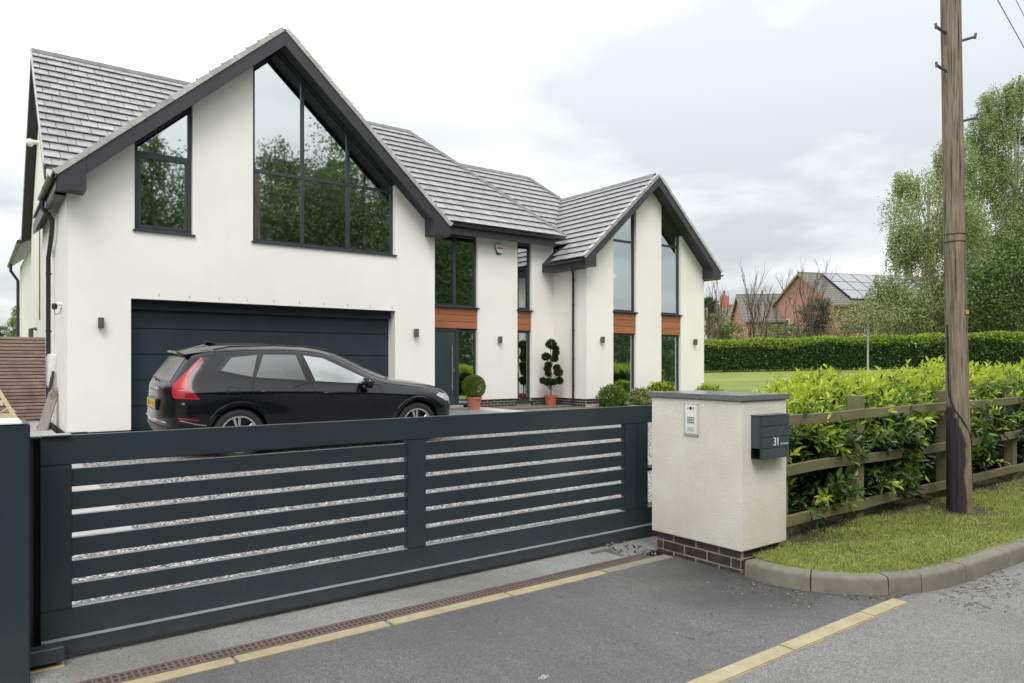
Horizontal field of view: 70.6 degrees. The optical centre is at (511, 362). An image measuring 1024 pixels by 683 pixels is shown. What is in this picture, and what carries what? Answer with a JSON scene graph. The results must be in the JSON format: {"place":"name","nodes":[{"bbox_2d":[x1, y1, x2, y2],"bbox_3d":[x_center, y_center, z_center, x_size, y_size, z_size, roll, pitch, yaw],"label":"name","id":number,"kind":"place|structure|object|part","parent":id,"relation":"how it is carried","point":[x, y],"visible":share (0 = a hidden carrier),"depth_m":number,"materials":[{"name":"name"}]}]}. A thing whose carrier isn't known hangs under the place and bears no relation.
{"place":"outdoors","nodes":[
{"label":"outdoors","id":0,"kind":"place"},
{"bbox_2d":[27,420,132,536],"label":"garden path","id":1,"kind":"structure","parent":0,"point":[34,424],"depth_m":7.19,"materials":[{"name":"concrete"}]},
{"bbox_2d":[0,390,17,417],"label":"play frame","id":2,"kind":"object","parent":1,"relation":"on","point":[8,412],"visible":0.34,"depth_m":8.21,"materials":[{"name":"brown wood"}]},
{"bbox_2d":[0,337,45,420],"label":"slatted screen","id":3,"kind":"object","parent":1,"relation":"on","point":[22,374],"visible":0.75,"depth_m":14.62,"materials":[{"name":"brown wood"}]},
{"bbox_2d":[37,377,52,428],"bbox_3d":[-8.408,0.731,13.020,0.252,0.949,0.222,0,0,-37],"label":"garden tool","id":4,"kind":"object","parent":1,"relation":"on","point":[50,383],"visible":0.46,"depth_m":13.11,"materials":[{"name":"grey metal"}]},
{"bbox_2d":[37,387,57,430],"bbox_3d":[-8.284,0.833,12.925,0.178,0.765,0.507,0,0,-6],"label":"leaning plank","id":5,"kind":"object","parent":1,"relation":"on","point":[47,414],"visible":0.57,"depth_m":12.90,"materials":[{"name":"brown wood"}]},
{"bbox_2d":[49,371,54,428],"bbox_3d":[-8.496,0.681,13.204,0.252,1.048,0.222,0,0,-37],"label":"garden tool","id":6,"kind":"object","parent":1,"relation":"on","point":[52,374],"visible":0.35,"depth_m":13.31,"materials":[{"name":"grey metal"}]},
{"bbox_2d":[30,532,657,682],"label":"driveway threshold","id":7,"kind":"object","parent":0,"point":[99,662],"visible":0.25,"depth_m":4.55,"materials":[{"name":"concrete"}]},
{"bbox_2d":[0,418,64,682],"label":"gate post","id":8,"kind":"object","parent":7,"relation":"on","point":[24,655],"visible":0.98,"depth_m":3.56,"materials":[{"name":"metal"}]},
{"bbox_2d":[39,405,657,654],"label":"sliding gate","id":9,"kind":"structure","parent":8,"relation":"attached to","point":[87,626],"depth_m":4.72,"materials":[{"name":"metal"}]},
{"bbox_2d":[591,548,624,555],"bbox_3d":[0.823,1.592,6.036,0.240,0.008,0.230,0,0,-37],"label":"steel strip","id":10,"kind":"object","parent":7,"relation":"on","point":[608,550],"visible":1,"depth_m":6.07,"materials":[{"name":"grey metal"}]},
{"bbox_2d":[72,422,651,603],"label":"gravel drive","id":11,"kind":"structure","parent":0,"point":[120,484],"depth_m":8.16,"materials":[{"name":"grey gravel"}]},
{"bbox_2d":[146,341,449,456],"bbox_3d":[-3.289,0.517,11.773,4.724,1.672,2.265,0,2,-37],"label":"parked car","id":12,"kind":"object","parent":11,"relation":"on","point":[207,384],"visible":0.82,"depth_m":10.57,"materials":[{"name":"black paint"}]},
{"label":"rear window","id":13,"kind":"part","parent":12,"relation":"part of","materials":[{"name":"grey glass"}]},
{"bbox_2d":[521,407,598,410],"bbox_3d":[0.330,1.241,18.435,6.050,0.012,3.100,0,0,-37],"label":"gravel bed","id":14,"kind":"object","parent":11,"relation":"on","point":[555,408],"visible":0.09,"depth_m":19.44,"materials":[{"name":"grey gravel"}]},
{"bbox_2d":[544,395,557,405],"bbox_3d":[1.084,1.075,20.188,0.381,0.320,0.381,0,0,-37],"label":"plant pot","id":15,"kind":"object","parent":14,"relation":"on","point":[550,400],"visible":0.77,"depth_m":20.05,"materials":[{"name":"ceramic"}]},
{"bbox_2d":[539,339,563,395],"bbox_3d":[1.099,0.146,20.176,0.706,1.668,0.353,0,0,11],"label":"cloud tree","id":16,"kind":"object","parent":15,"relation":"on","point":[549,381],"visible":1,"depth_m":20.13,"materials":[{"name":"green plant"}]},
{"bbox_2d":[596,383,628,406],"bbox_3d":[2.715,0.945,19.615,0.936,0.827,0.867,0,0,6],"label":"evergreen shrub","id":17,"kind":"object","parent":14,"relation":"on","point":[610,390],"visible":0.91,"depth_m":19.42,"materials":[{"name":"green plant"}]},
{"bbox_2d":[450,407,520,414],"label":"porch paving","id":18,"kind":"structure","parent":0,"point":[460,411],"depth_m":17.79,"materials":[{"name":"grey stone"}]},
{"bbox_2d":[466,396,481,409],"bbox_3d":[-0.964,1.025,18.302,0.412,0.320,0.412,0,0,-37],"label":"plant pot","id":19,"kind":"object","parent":18,"relation":"on","point":[473,403],"visible":0.99,"depth_m":18.16,"materials":[{"name":"ceramic"}]},
{"bbox_2d":[461,374,485,396],"bbox_3d":[-0.962,0.611,18.302,0.650,0.644,0.656,0,0,-37],"label":"box ball","id":20,"kind":"object","parent":19,"relation":"on","point":[471,381],"visible":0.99,"depth_m":18.16,"materials":[{"name":"green plant"}]},
{"bbox_2d":[0,0,1023,343],"label":"sky","id":21,"kind":"structure","parent":0,"point":[778,128],"materials":[{"name":"white"}]},
{"bbox_2d":[158,556,904,682],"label":"driveway apron","id":22,"kind":"object","parent":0,"point":[578,629],"visible":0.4,"depth_m":4.22,"materials":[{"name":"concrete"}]},
{"bbox_2d":[538,674,548,679],"bbox_3d":[0.162,1.591,3.659,0.075,0.017,0.035,0,0,-44],"label":"lichen tuft","id":23,"kind":"object","parent":22,"relation":"on","point":[543,677],"visible":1,"depth_m":3.66,"materials":[{"name":"plant"}]},
{"bbox_2d":[603,541,660,555],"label":"loose gravel","id":24,"kind":"structure","parent":0,"point":[645,551],"depth_m":6.10,"materials":[{"name":"grey gravel"}]},
{"bbox_2d":[265,554,1015,681],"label":"stone chips","id":25,"kind":"object","parent":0,"point":[684,592],"visible":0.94,"depth_m":4.84,"materials":[{"name":"stone"}]},
{"bbox_2d":[618,467,1023,572],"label":"verge","id":26,"kind":"structure","parent":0,"point":[919,502],"depth_m":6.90,"materials":[{"name":"green plant"}]},
{"bbox_2d":[750,355,1023,532],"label":"laurel hedge","id":27,"kind":"object","parent":26,"relation":"on","point":[817,392],"visible":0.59,"depth_m":7.33,"materials":[{"name":"green plant"}]},
{"bbox_2d":[781,387,1023,547],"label":"rail fence","id":28,"kind":"object","parent":26,"relation":"on","point":[855,412],"visible":0.63,"depth_m":6.96,"materials":[{"name":"brown wood"}]},
{"bbox_2d":[934,0,978,513],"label":"telegraph pole","id":29,"kind":"object","parent":26,"relation":"on","point":[959,491],"visible":0.98,"depth_m":7.16,"materials":[{"name":"brown wood"}]},
{"bbox_2d":[627,365,1017,405],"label":"lawn","id":30,"kind":"structure","parent":0,"point":[741,381],"depth_m":34.03,"materials":[{"name":"green plant"}]},
{"bbox_2d":[7,27,722,433],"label":"house","id":31,"kind":"structure","parent":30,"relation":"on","point":[273,187],"depth_m":15.03,"materials":[{"name":"paint"}]},
{"bbox_2d":[26,138,37,146],"bbox_3d":[-11.194,-5.125,16.854,0.244,0.190,0.170,0,0,-37],"label":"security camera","id":32,"kind":"object","parent":31,"relation":"attached to","point":[30,142],"visible":1,"depth_m":16.80,"materials":[{"name":"white plastic"}]},
{"bbox_2d":[46,356,48,385],"bbox_3d":[-8.679,0.155,13.509,0.014,0.550,0.390,0,0,-37],"label":"meter door","id":33,"kind":"structure","parent":31,"relation":"in","point":[47,357],"depth_m":13.46,"materials":[{"name":"white plastic"}]},
{"bbox_2d":[51,302,61,314],"bbox_3d":[-7.888,-0.937,12.521,0.154,0.226,0.088,0,0,-37],"label":"security camera","id":34,"kind":"object","parent":31,"relation":"attached to","point":[54,306],"visible":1,"depth_m":12.49,"materials":[{"name":"white plastic"}]},
{"bbox_2d":[98,317,103,327],"bbox_3d":[-6.951,-0.669,12.218,0.084,0.182,0.109,0,0,-37],"label":"wall light","id":35,"kind":"object","parent":31,"relation":"attached to","point":[100,322],"visible":1,"depth_m":12.17,"materials":[{"name":"grey plastic"}]},
{"bbox_2d":[133,105,195,236],"bbox_3d":[-6.217,-3.506,12.906,1.020,2.429,0.200,0,0,-37],"label":"window","id":36,"kind":"structure","parent":31,"relation":"in","point":[162,156],"depth_m":12.97,"materials":[{"name":"glass"}]},
{"bbox_2d":[131,298,394,430],"bbox_3d":[-4.683,0.060,14.228,5.109,2.360,0.376,0,0,-37],"label":"garage door","id":37,"kind":"structure","parent":31,"relation":"in","point":[359,336],"depth_m":13.92,"materials":[{"name":"paint"}]},
{"bbox_2d":[251,50,396,255],"bbox_3d":[-3.785,-4.206,14.768,3.085,3.828,0.260,0,0,-37],"label":"window","id":38,"kind":"structure","parent":31,"relation":"in","point":[315,186],"depth_m":14.56,"materials":[{"name":"glass"}]},
{"bbox_2d":[414,329,418,336],"bbox_3d":[-2.103,-0.649,15.854,0.084,0.182,0.109,0,0,-37],"label":"wall light","id":39,"kind":"object","parent":31,"relation":"attached to","point":[416,332],"visible":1,"depth_m":15.81,"materials":[{"name":"grey plastic"}]},
{"bbox_2d":[435,328,457,404],"bbox_3d":[-1.845,0.125,18.710,1.010,2.030,0.151,0,0,-37],"label":"front door","id":40,"kind":"structure","parent":31,"relation":"in","point":[446,339],"depth_m":18.83,"materials":[{"name":"paint"}]},
{"bbox_2d":[435,234,479,308],"bbox_3d":[-1.591,-2.399,18.876,1.685,1.935,0.200,0,0,-37],"label":"window","id":41,"kind":"structure","parent":31,"relation":"in","point":[455,255],"depth_m":18.98,"materials":[{"name":"glass"}]},
{"bbox_2d":[494,244,503,254],"bbox_3d":[-0.351,-3.075,19.684,0.260,0.260,0.082,0,0,-37],"label":"alarm box","id":42,"kind":"object","parent":31,"relation":"attached to","point":[499,249],"visible":1,"depth_m":19.64,"materials":[{"name":"white plastic"}]},
{"bbox_2d":[516,331,533,401],"bbox_3d":[0.325,0.113,20.312,0.575,1.990,0.200,0,0,-37],"label":"window","id":43,"kind":"structure","parent":31,"relation":"in","point":[523,337],"depth_m":20.39,"materials":[{"name":"glass"}]},
{"bbox_2d":[517,242,533,311],"bbox_3d":[0.325,-2.404,20.312,0.575,1.925,0.200,0,0,-37],"label":"window","id":44,"kind":"structure","parent":31,"relation":"in","point":[523,249],"depth_m":20.39,"materials":[{"name":"glass"}]},
{"bbox_2d":[613,333,633,395],"bbox_3d":[3.203,0.091,20.721,1.000,1.835,0.200,0,0,-37],"label":"window","id":45,"kind":"structure","parent":31,"relation":"in","point":[623,344],"depth_m":20.80,"materials":[{"name":"glass"}]},
{"bbox_2d":[613,214,637,312],"bbox_3d":[3.203,-3.069,20.721,1.000,3.285,0.200,0,0,-37],"label":"window","id":46,"kind":"structure","parent":31,"relation":"in","point":[623,240],"depth_m":20.82,"materials":[{"name":"glass"}]},
{"bbox_2d":[661,335,678,390],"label":"window","id":47,"kind":"structure","parent":31,"relation":"in","point":[669,343],"depth_m":22.02,"materials":[{"name":"glass"}]},
{"bbox_2d":[661,206,682,315],"bbox_3d":[4.791,-3.063,21.912,0.960,3.272,0.200,0,0,-37],"label":"window","id":48,"kind":"structure","parent":31,"relation":"in","point":[670,235],"depth_m":21.97,"materials":[{"name":"glass"}]},
{"bbox_2d":[627,386,654,404],"bbox_3d":[3.617,0.996,20.102,0.912,0.714,0.974,0,0,-37],"label":"lavender shrub","id":49,"kind":"object","parent":30,"relation":"on","point":[638,396],"visible":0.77,"depth_m":19.84,"materials":[{"name":"green plant"}]},
{"bbox_2d":[647,380,675,391],"bbox_3d":[4.250,0.905,20.693,0.904,0.844,0.929,0,0,-37],"label":"evergreen shrub","id":50,"kind":"object","parent":30,"relation":"on","point":[659,386],"visible":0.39,"depth_m":20.50,"materials":[{"name":"green plant"}]},
{"bbox_2d":[695,383,724,390],"bbox_3d":[5.975,0.976,21.952,0.964,0.761,0.957,0,0,14],"label":"evergreen shrub","id":51,"kind":"object","parent":30,"relation":"on","point":[710,386],"visible":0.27,"depth_m":21.76,"materials":[{"name":"green plant"}]},
{"bbox_2d":[704,295,717,343],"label":"dark shrub","id":52,"kind":"object","parent":30,"relation":"on","point":[709,301],"visible":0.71,"depth_m":43.80,"materials":[{"name":"green plant"}]},
{"bbox_2d":[704,280,733,338],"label":"bare sapling","id":53,"kind":"object","parent":30,"relation":"on","point":[717,319],"visible":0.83,"depth_m":42.56,"materials":[{"name":"brown plant"}]},
{"bbox_2d":[705,291,733,344],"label":"cottage","id":54,"kind":"structure","parent":30,"relation":"on","point":[726,299],"depth_m":85.32,"materials":[{"name":"red brick"}]},
{"bbox_2d":[704,293,751,343],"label":"copper shrub","id":55,"kind":"object","parent":30,"relation":"on","point":[725,334],"visible":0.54,"depth_m":45.57,"materials":[{"name":"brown plant"}]},
{"bbox_2d":[740,257,774,341],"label":"bare sapling","id":56,"kind":"object","parent":30,"relation":"on","point":[753,328],"visible":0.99,"depth_m":43.63,"materials":[{"name":"brown plant"}]},
{"bbox_2d":[729,294,787,343],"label":"link house","id":57,"kind":"structure","parent":30,"relation":"on","point":[739,309],"depth_m":75.89,"materials":[{"name":"red brick"}]},
{"bbox_2d":[742,319,806,342],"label":"shrub","id":58,"kind":"object","parent":30,"relation":"on","point":[774,333],"visible":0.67,"depth_m":46.64,"materials":[{"name":"green plant"}]},
{"bbox_2d":[771,268,825,337],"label":"bare sapling","id":59,"kind":"object","parent":30,"relation":"on","point":[789,296],"visible":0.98,"depth_m":44.62,"materials":[{"name":"brown plant"}]},
{"bbox_2d":[790,296,837,341],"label":"conifer shrub","id":60,"kind":"object","parent":30,"relation":"on","point":[820,324],"visible":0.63,"depth_m":48.60,"materials":[{"name":"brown plant"}]},
{"bbox_2d":[789,257,838,335],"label":"bare sapling","id":61,"kind":"object","parent":30,"relation":"on","point":[811,323],"visible":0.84,"depth_m":46.32,"materials":[{"name":"brown plant"}]},
{"bbox_2d":[819,298,889,340],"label":"mixed shrub","id":62,"kind":"object","parent":30,"relation":"on","point":[842,331],"visible":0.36,"depth_m":49.76,"materials":[{"name":"green plant"}]},
{"bbox_2d":[704,330,1023,372],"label":"clipped hedge","id":63,"kind":"object","parent":30,"relation":"on","point":[836,352],"visible":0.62,"depth_m":39.60,"materials":[{"name":"green plant"}]},
{"bbox_2d":[771,268,973,341],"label":"brick house","id":64,"kind":"structure","parent":30,"relation":"on","point":[841,287],"depth_m":71.22,"materials":[{"name":"brick"}]},
{"bbox_2d":[828,292,920,372],"bbox_3d":[17.609,-1.438,35.725,3.755,4.278,3.745,0,0,-16],"label":"young tree","id":65,"kind":"object","parent":30,"relation":"on","point":[856,318],"visible":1,"depth_m":35.47,"materials":[{"name":"green plant"}]},
{"bbox_2d":[864,128,994,339],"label":"birch tree","id":66,"kind":"object","parent":30,"relation":"on","point":[929,315],"visible":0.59,"depth_m":45.39,"materials":[{"name":"green plant"}]},
{"bbox_2d":[883,286,1023,339],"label":"dark tree","id":67,"kind":"object","parent":30,"relation":"on","point":[971,329],"visible":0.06,"depth_m":49.04,"materials":[{"name":"green plant"}]},
{"bbox_2d":[942,72,1023,332],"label":"birch tree","id":68,"kind":"object","parent":30,"relation":"on","point":[998,126],"visible":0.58,"depth_m":48.35,"materials":[{"name":"green plant"}]},
{"bbox_2d":[967,230,1023,336],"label":"broadleaf tree","id":69,"kind":"object","parent":30,"relation":"on","point":[1002,296],"visible":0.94,"depth_m":41.54,"materials":[{"name":"green plant"}]},
{"bbox_2d":[725,562,1023,682],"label":"road","id":70,"kind":"structure","parent":0,"point":[926,637],"depth_m":4.09,"materials":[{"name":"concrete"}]},
{"bbox_2d":[494,570,1023,651],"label":"twig litter","id":71,"kind":"object","parent":70,"relation":"on","point":[974,587],"visible":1,"depth_m":5.01,"materials":[{"name":"grey wood"}]},
{"bbox_2d":[686,598,908,682],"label":"edging strip","id":72,"kind":"object","parent":70,"relation":"on","point":[757,661],"visible":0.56,"depth_m":4.09,"materials":[{"name":"concrete"}]},
{"bbox_2d":[736,498,1020,612],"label":"dead leaves","id":73,"kind":"object","parent":70,"relation":"on","point":[886,595],"visible":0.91,"depth_m":5.17,"materials":[{"name":"brown plant"}]},
{"bbox_2d":[745,537,1023,594],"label":"kerb","id":74,"kind":"structure","parent":70,"relation":"on","point":[959,571],"depth_m":5.13,"materials":[{"name":"concrete"}]},
{"bbox_2d":[997,0,1023,47],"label":"overhead wire","id":75,"kind":"object","parent":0,"point":[1010,23],"visible":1,"depth_m":15.25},
{"label":"ground","id":76,"kind":"structure","parent":0,"visible":0},
{"bbox_2d":[0,325,8,336],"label":"dark conifer","id":77,"kind":"object","parent":76,"relation":"on","point":[1,332],"visible":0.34,"depth_m":41.98,"materials":[{"name":"green plant"}]},
{"bbox_2d":[2,306,15,336],"bbox_3d":[-27.563,-0.801,40.028,1.660,4.807,1.458,0,0,-8],"label":"conifer tree","id":78,"kind":"object","parent":76,"relation":"on","point":[12,324],"visible":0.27,"depth_m":39.79,"materials":[{"name":"green plant"}]},
{"bbox_2d":[76,553,657,682],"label":"drain channel","id":79,"kind":"object","parent":76,"relation":"on","point":[154,669],"visible":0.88,"depth_m":4.38,"materials":[{"name":"metal"}]},
{"bbox_2d":[122,554,672,682],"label":"edging strip","id":80,"kind":"object","parent":76,"relation":"on","point":[185,671],"visible":0.49,"depth_m":4.37,"materials":[{"name":"concrete"}]},
{"bbox_2d":[649,390,789,573],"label":"gate pillar","id":81,"kind":"structure","parent":76,"relation":"on","point":[718,497],"depth_m":5.67,"materials":[{"name":"paint"}]},
{"bbox_2d":[684,403,698,435],"bbox_3d":[1.436,0.455,5.787,0.020,0.260,0.147,0,0,-37],"label":"intercom","id":82,"kind":"object","parent":81,"relation":"attached to","point":[691,419],"visible":1,"depth_m":5.78,"materials":[{"name":"white plastic"}]},
{"bbox_2d":[687,426,693,431],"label":"name window","id":83,"kind":"structure","parent":82,"relation":"in","point":[689,428],"depth_m":5.78,"materials":[{"name":"white plastic"}]},
{"bbox_2d":[751,413,788,459],"bbox_3d":[1.987,0.565,5.559,0.370,0.334,0.093,0,0,-37],"label":"letter box","id":84,"kind":"object","parent":81,"relation":"attached to","point":[769,436],"visible":1,"depth_m":5.49,"materials":[{"name":"paint"}]}
]}

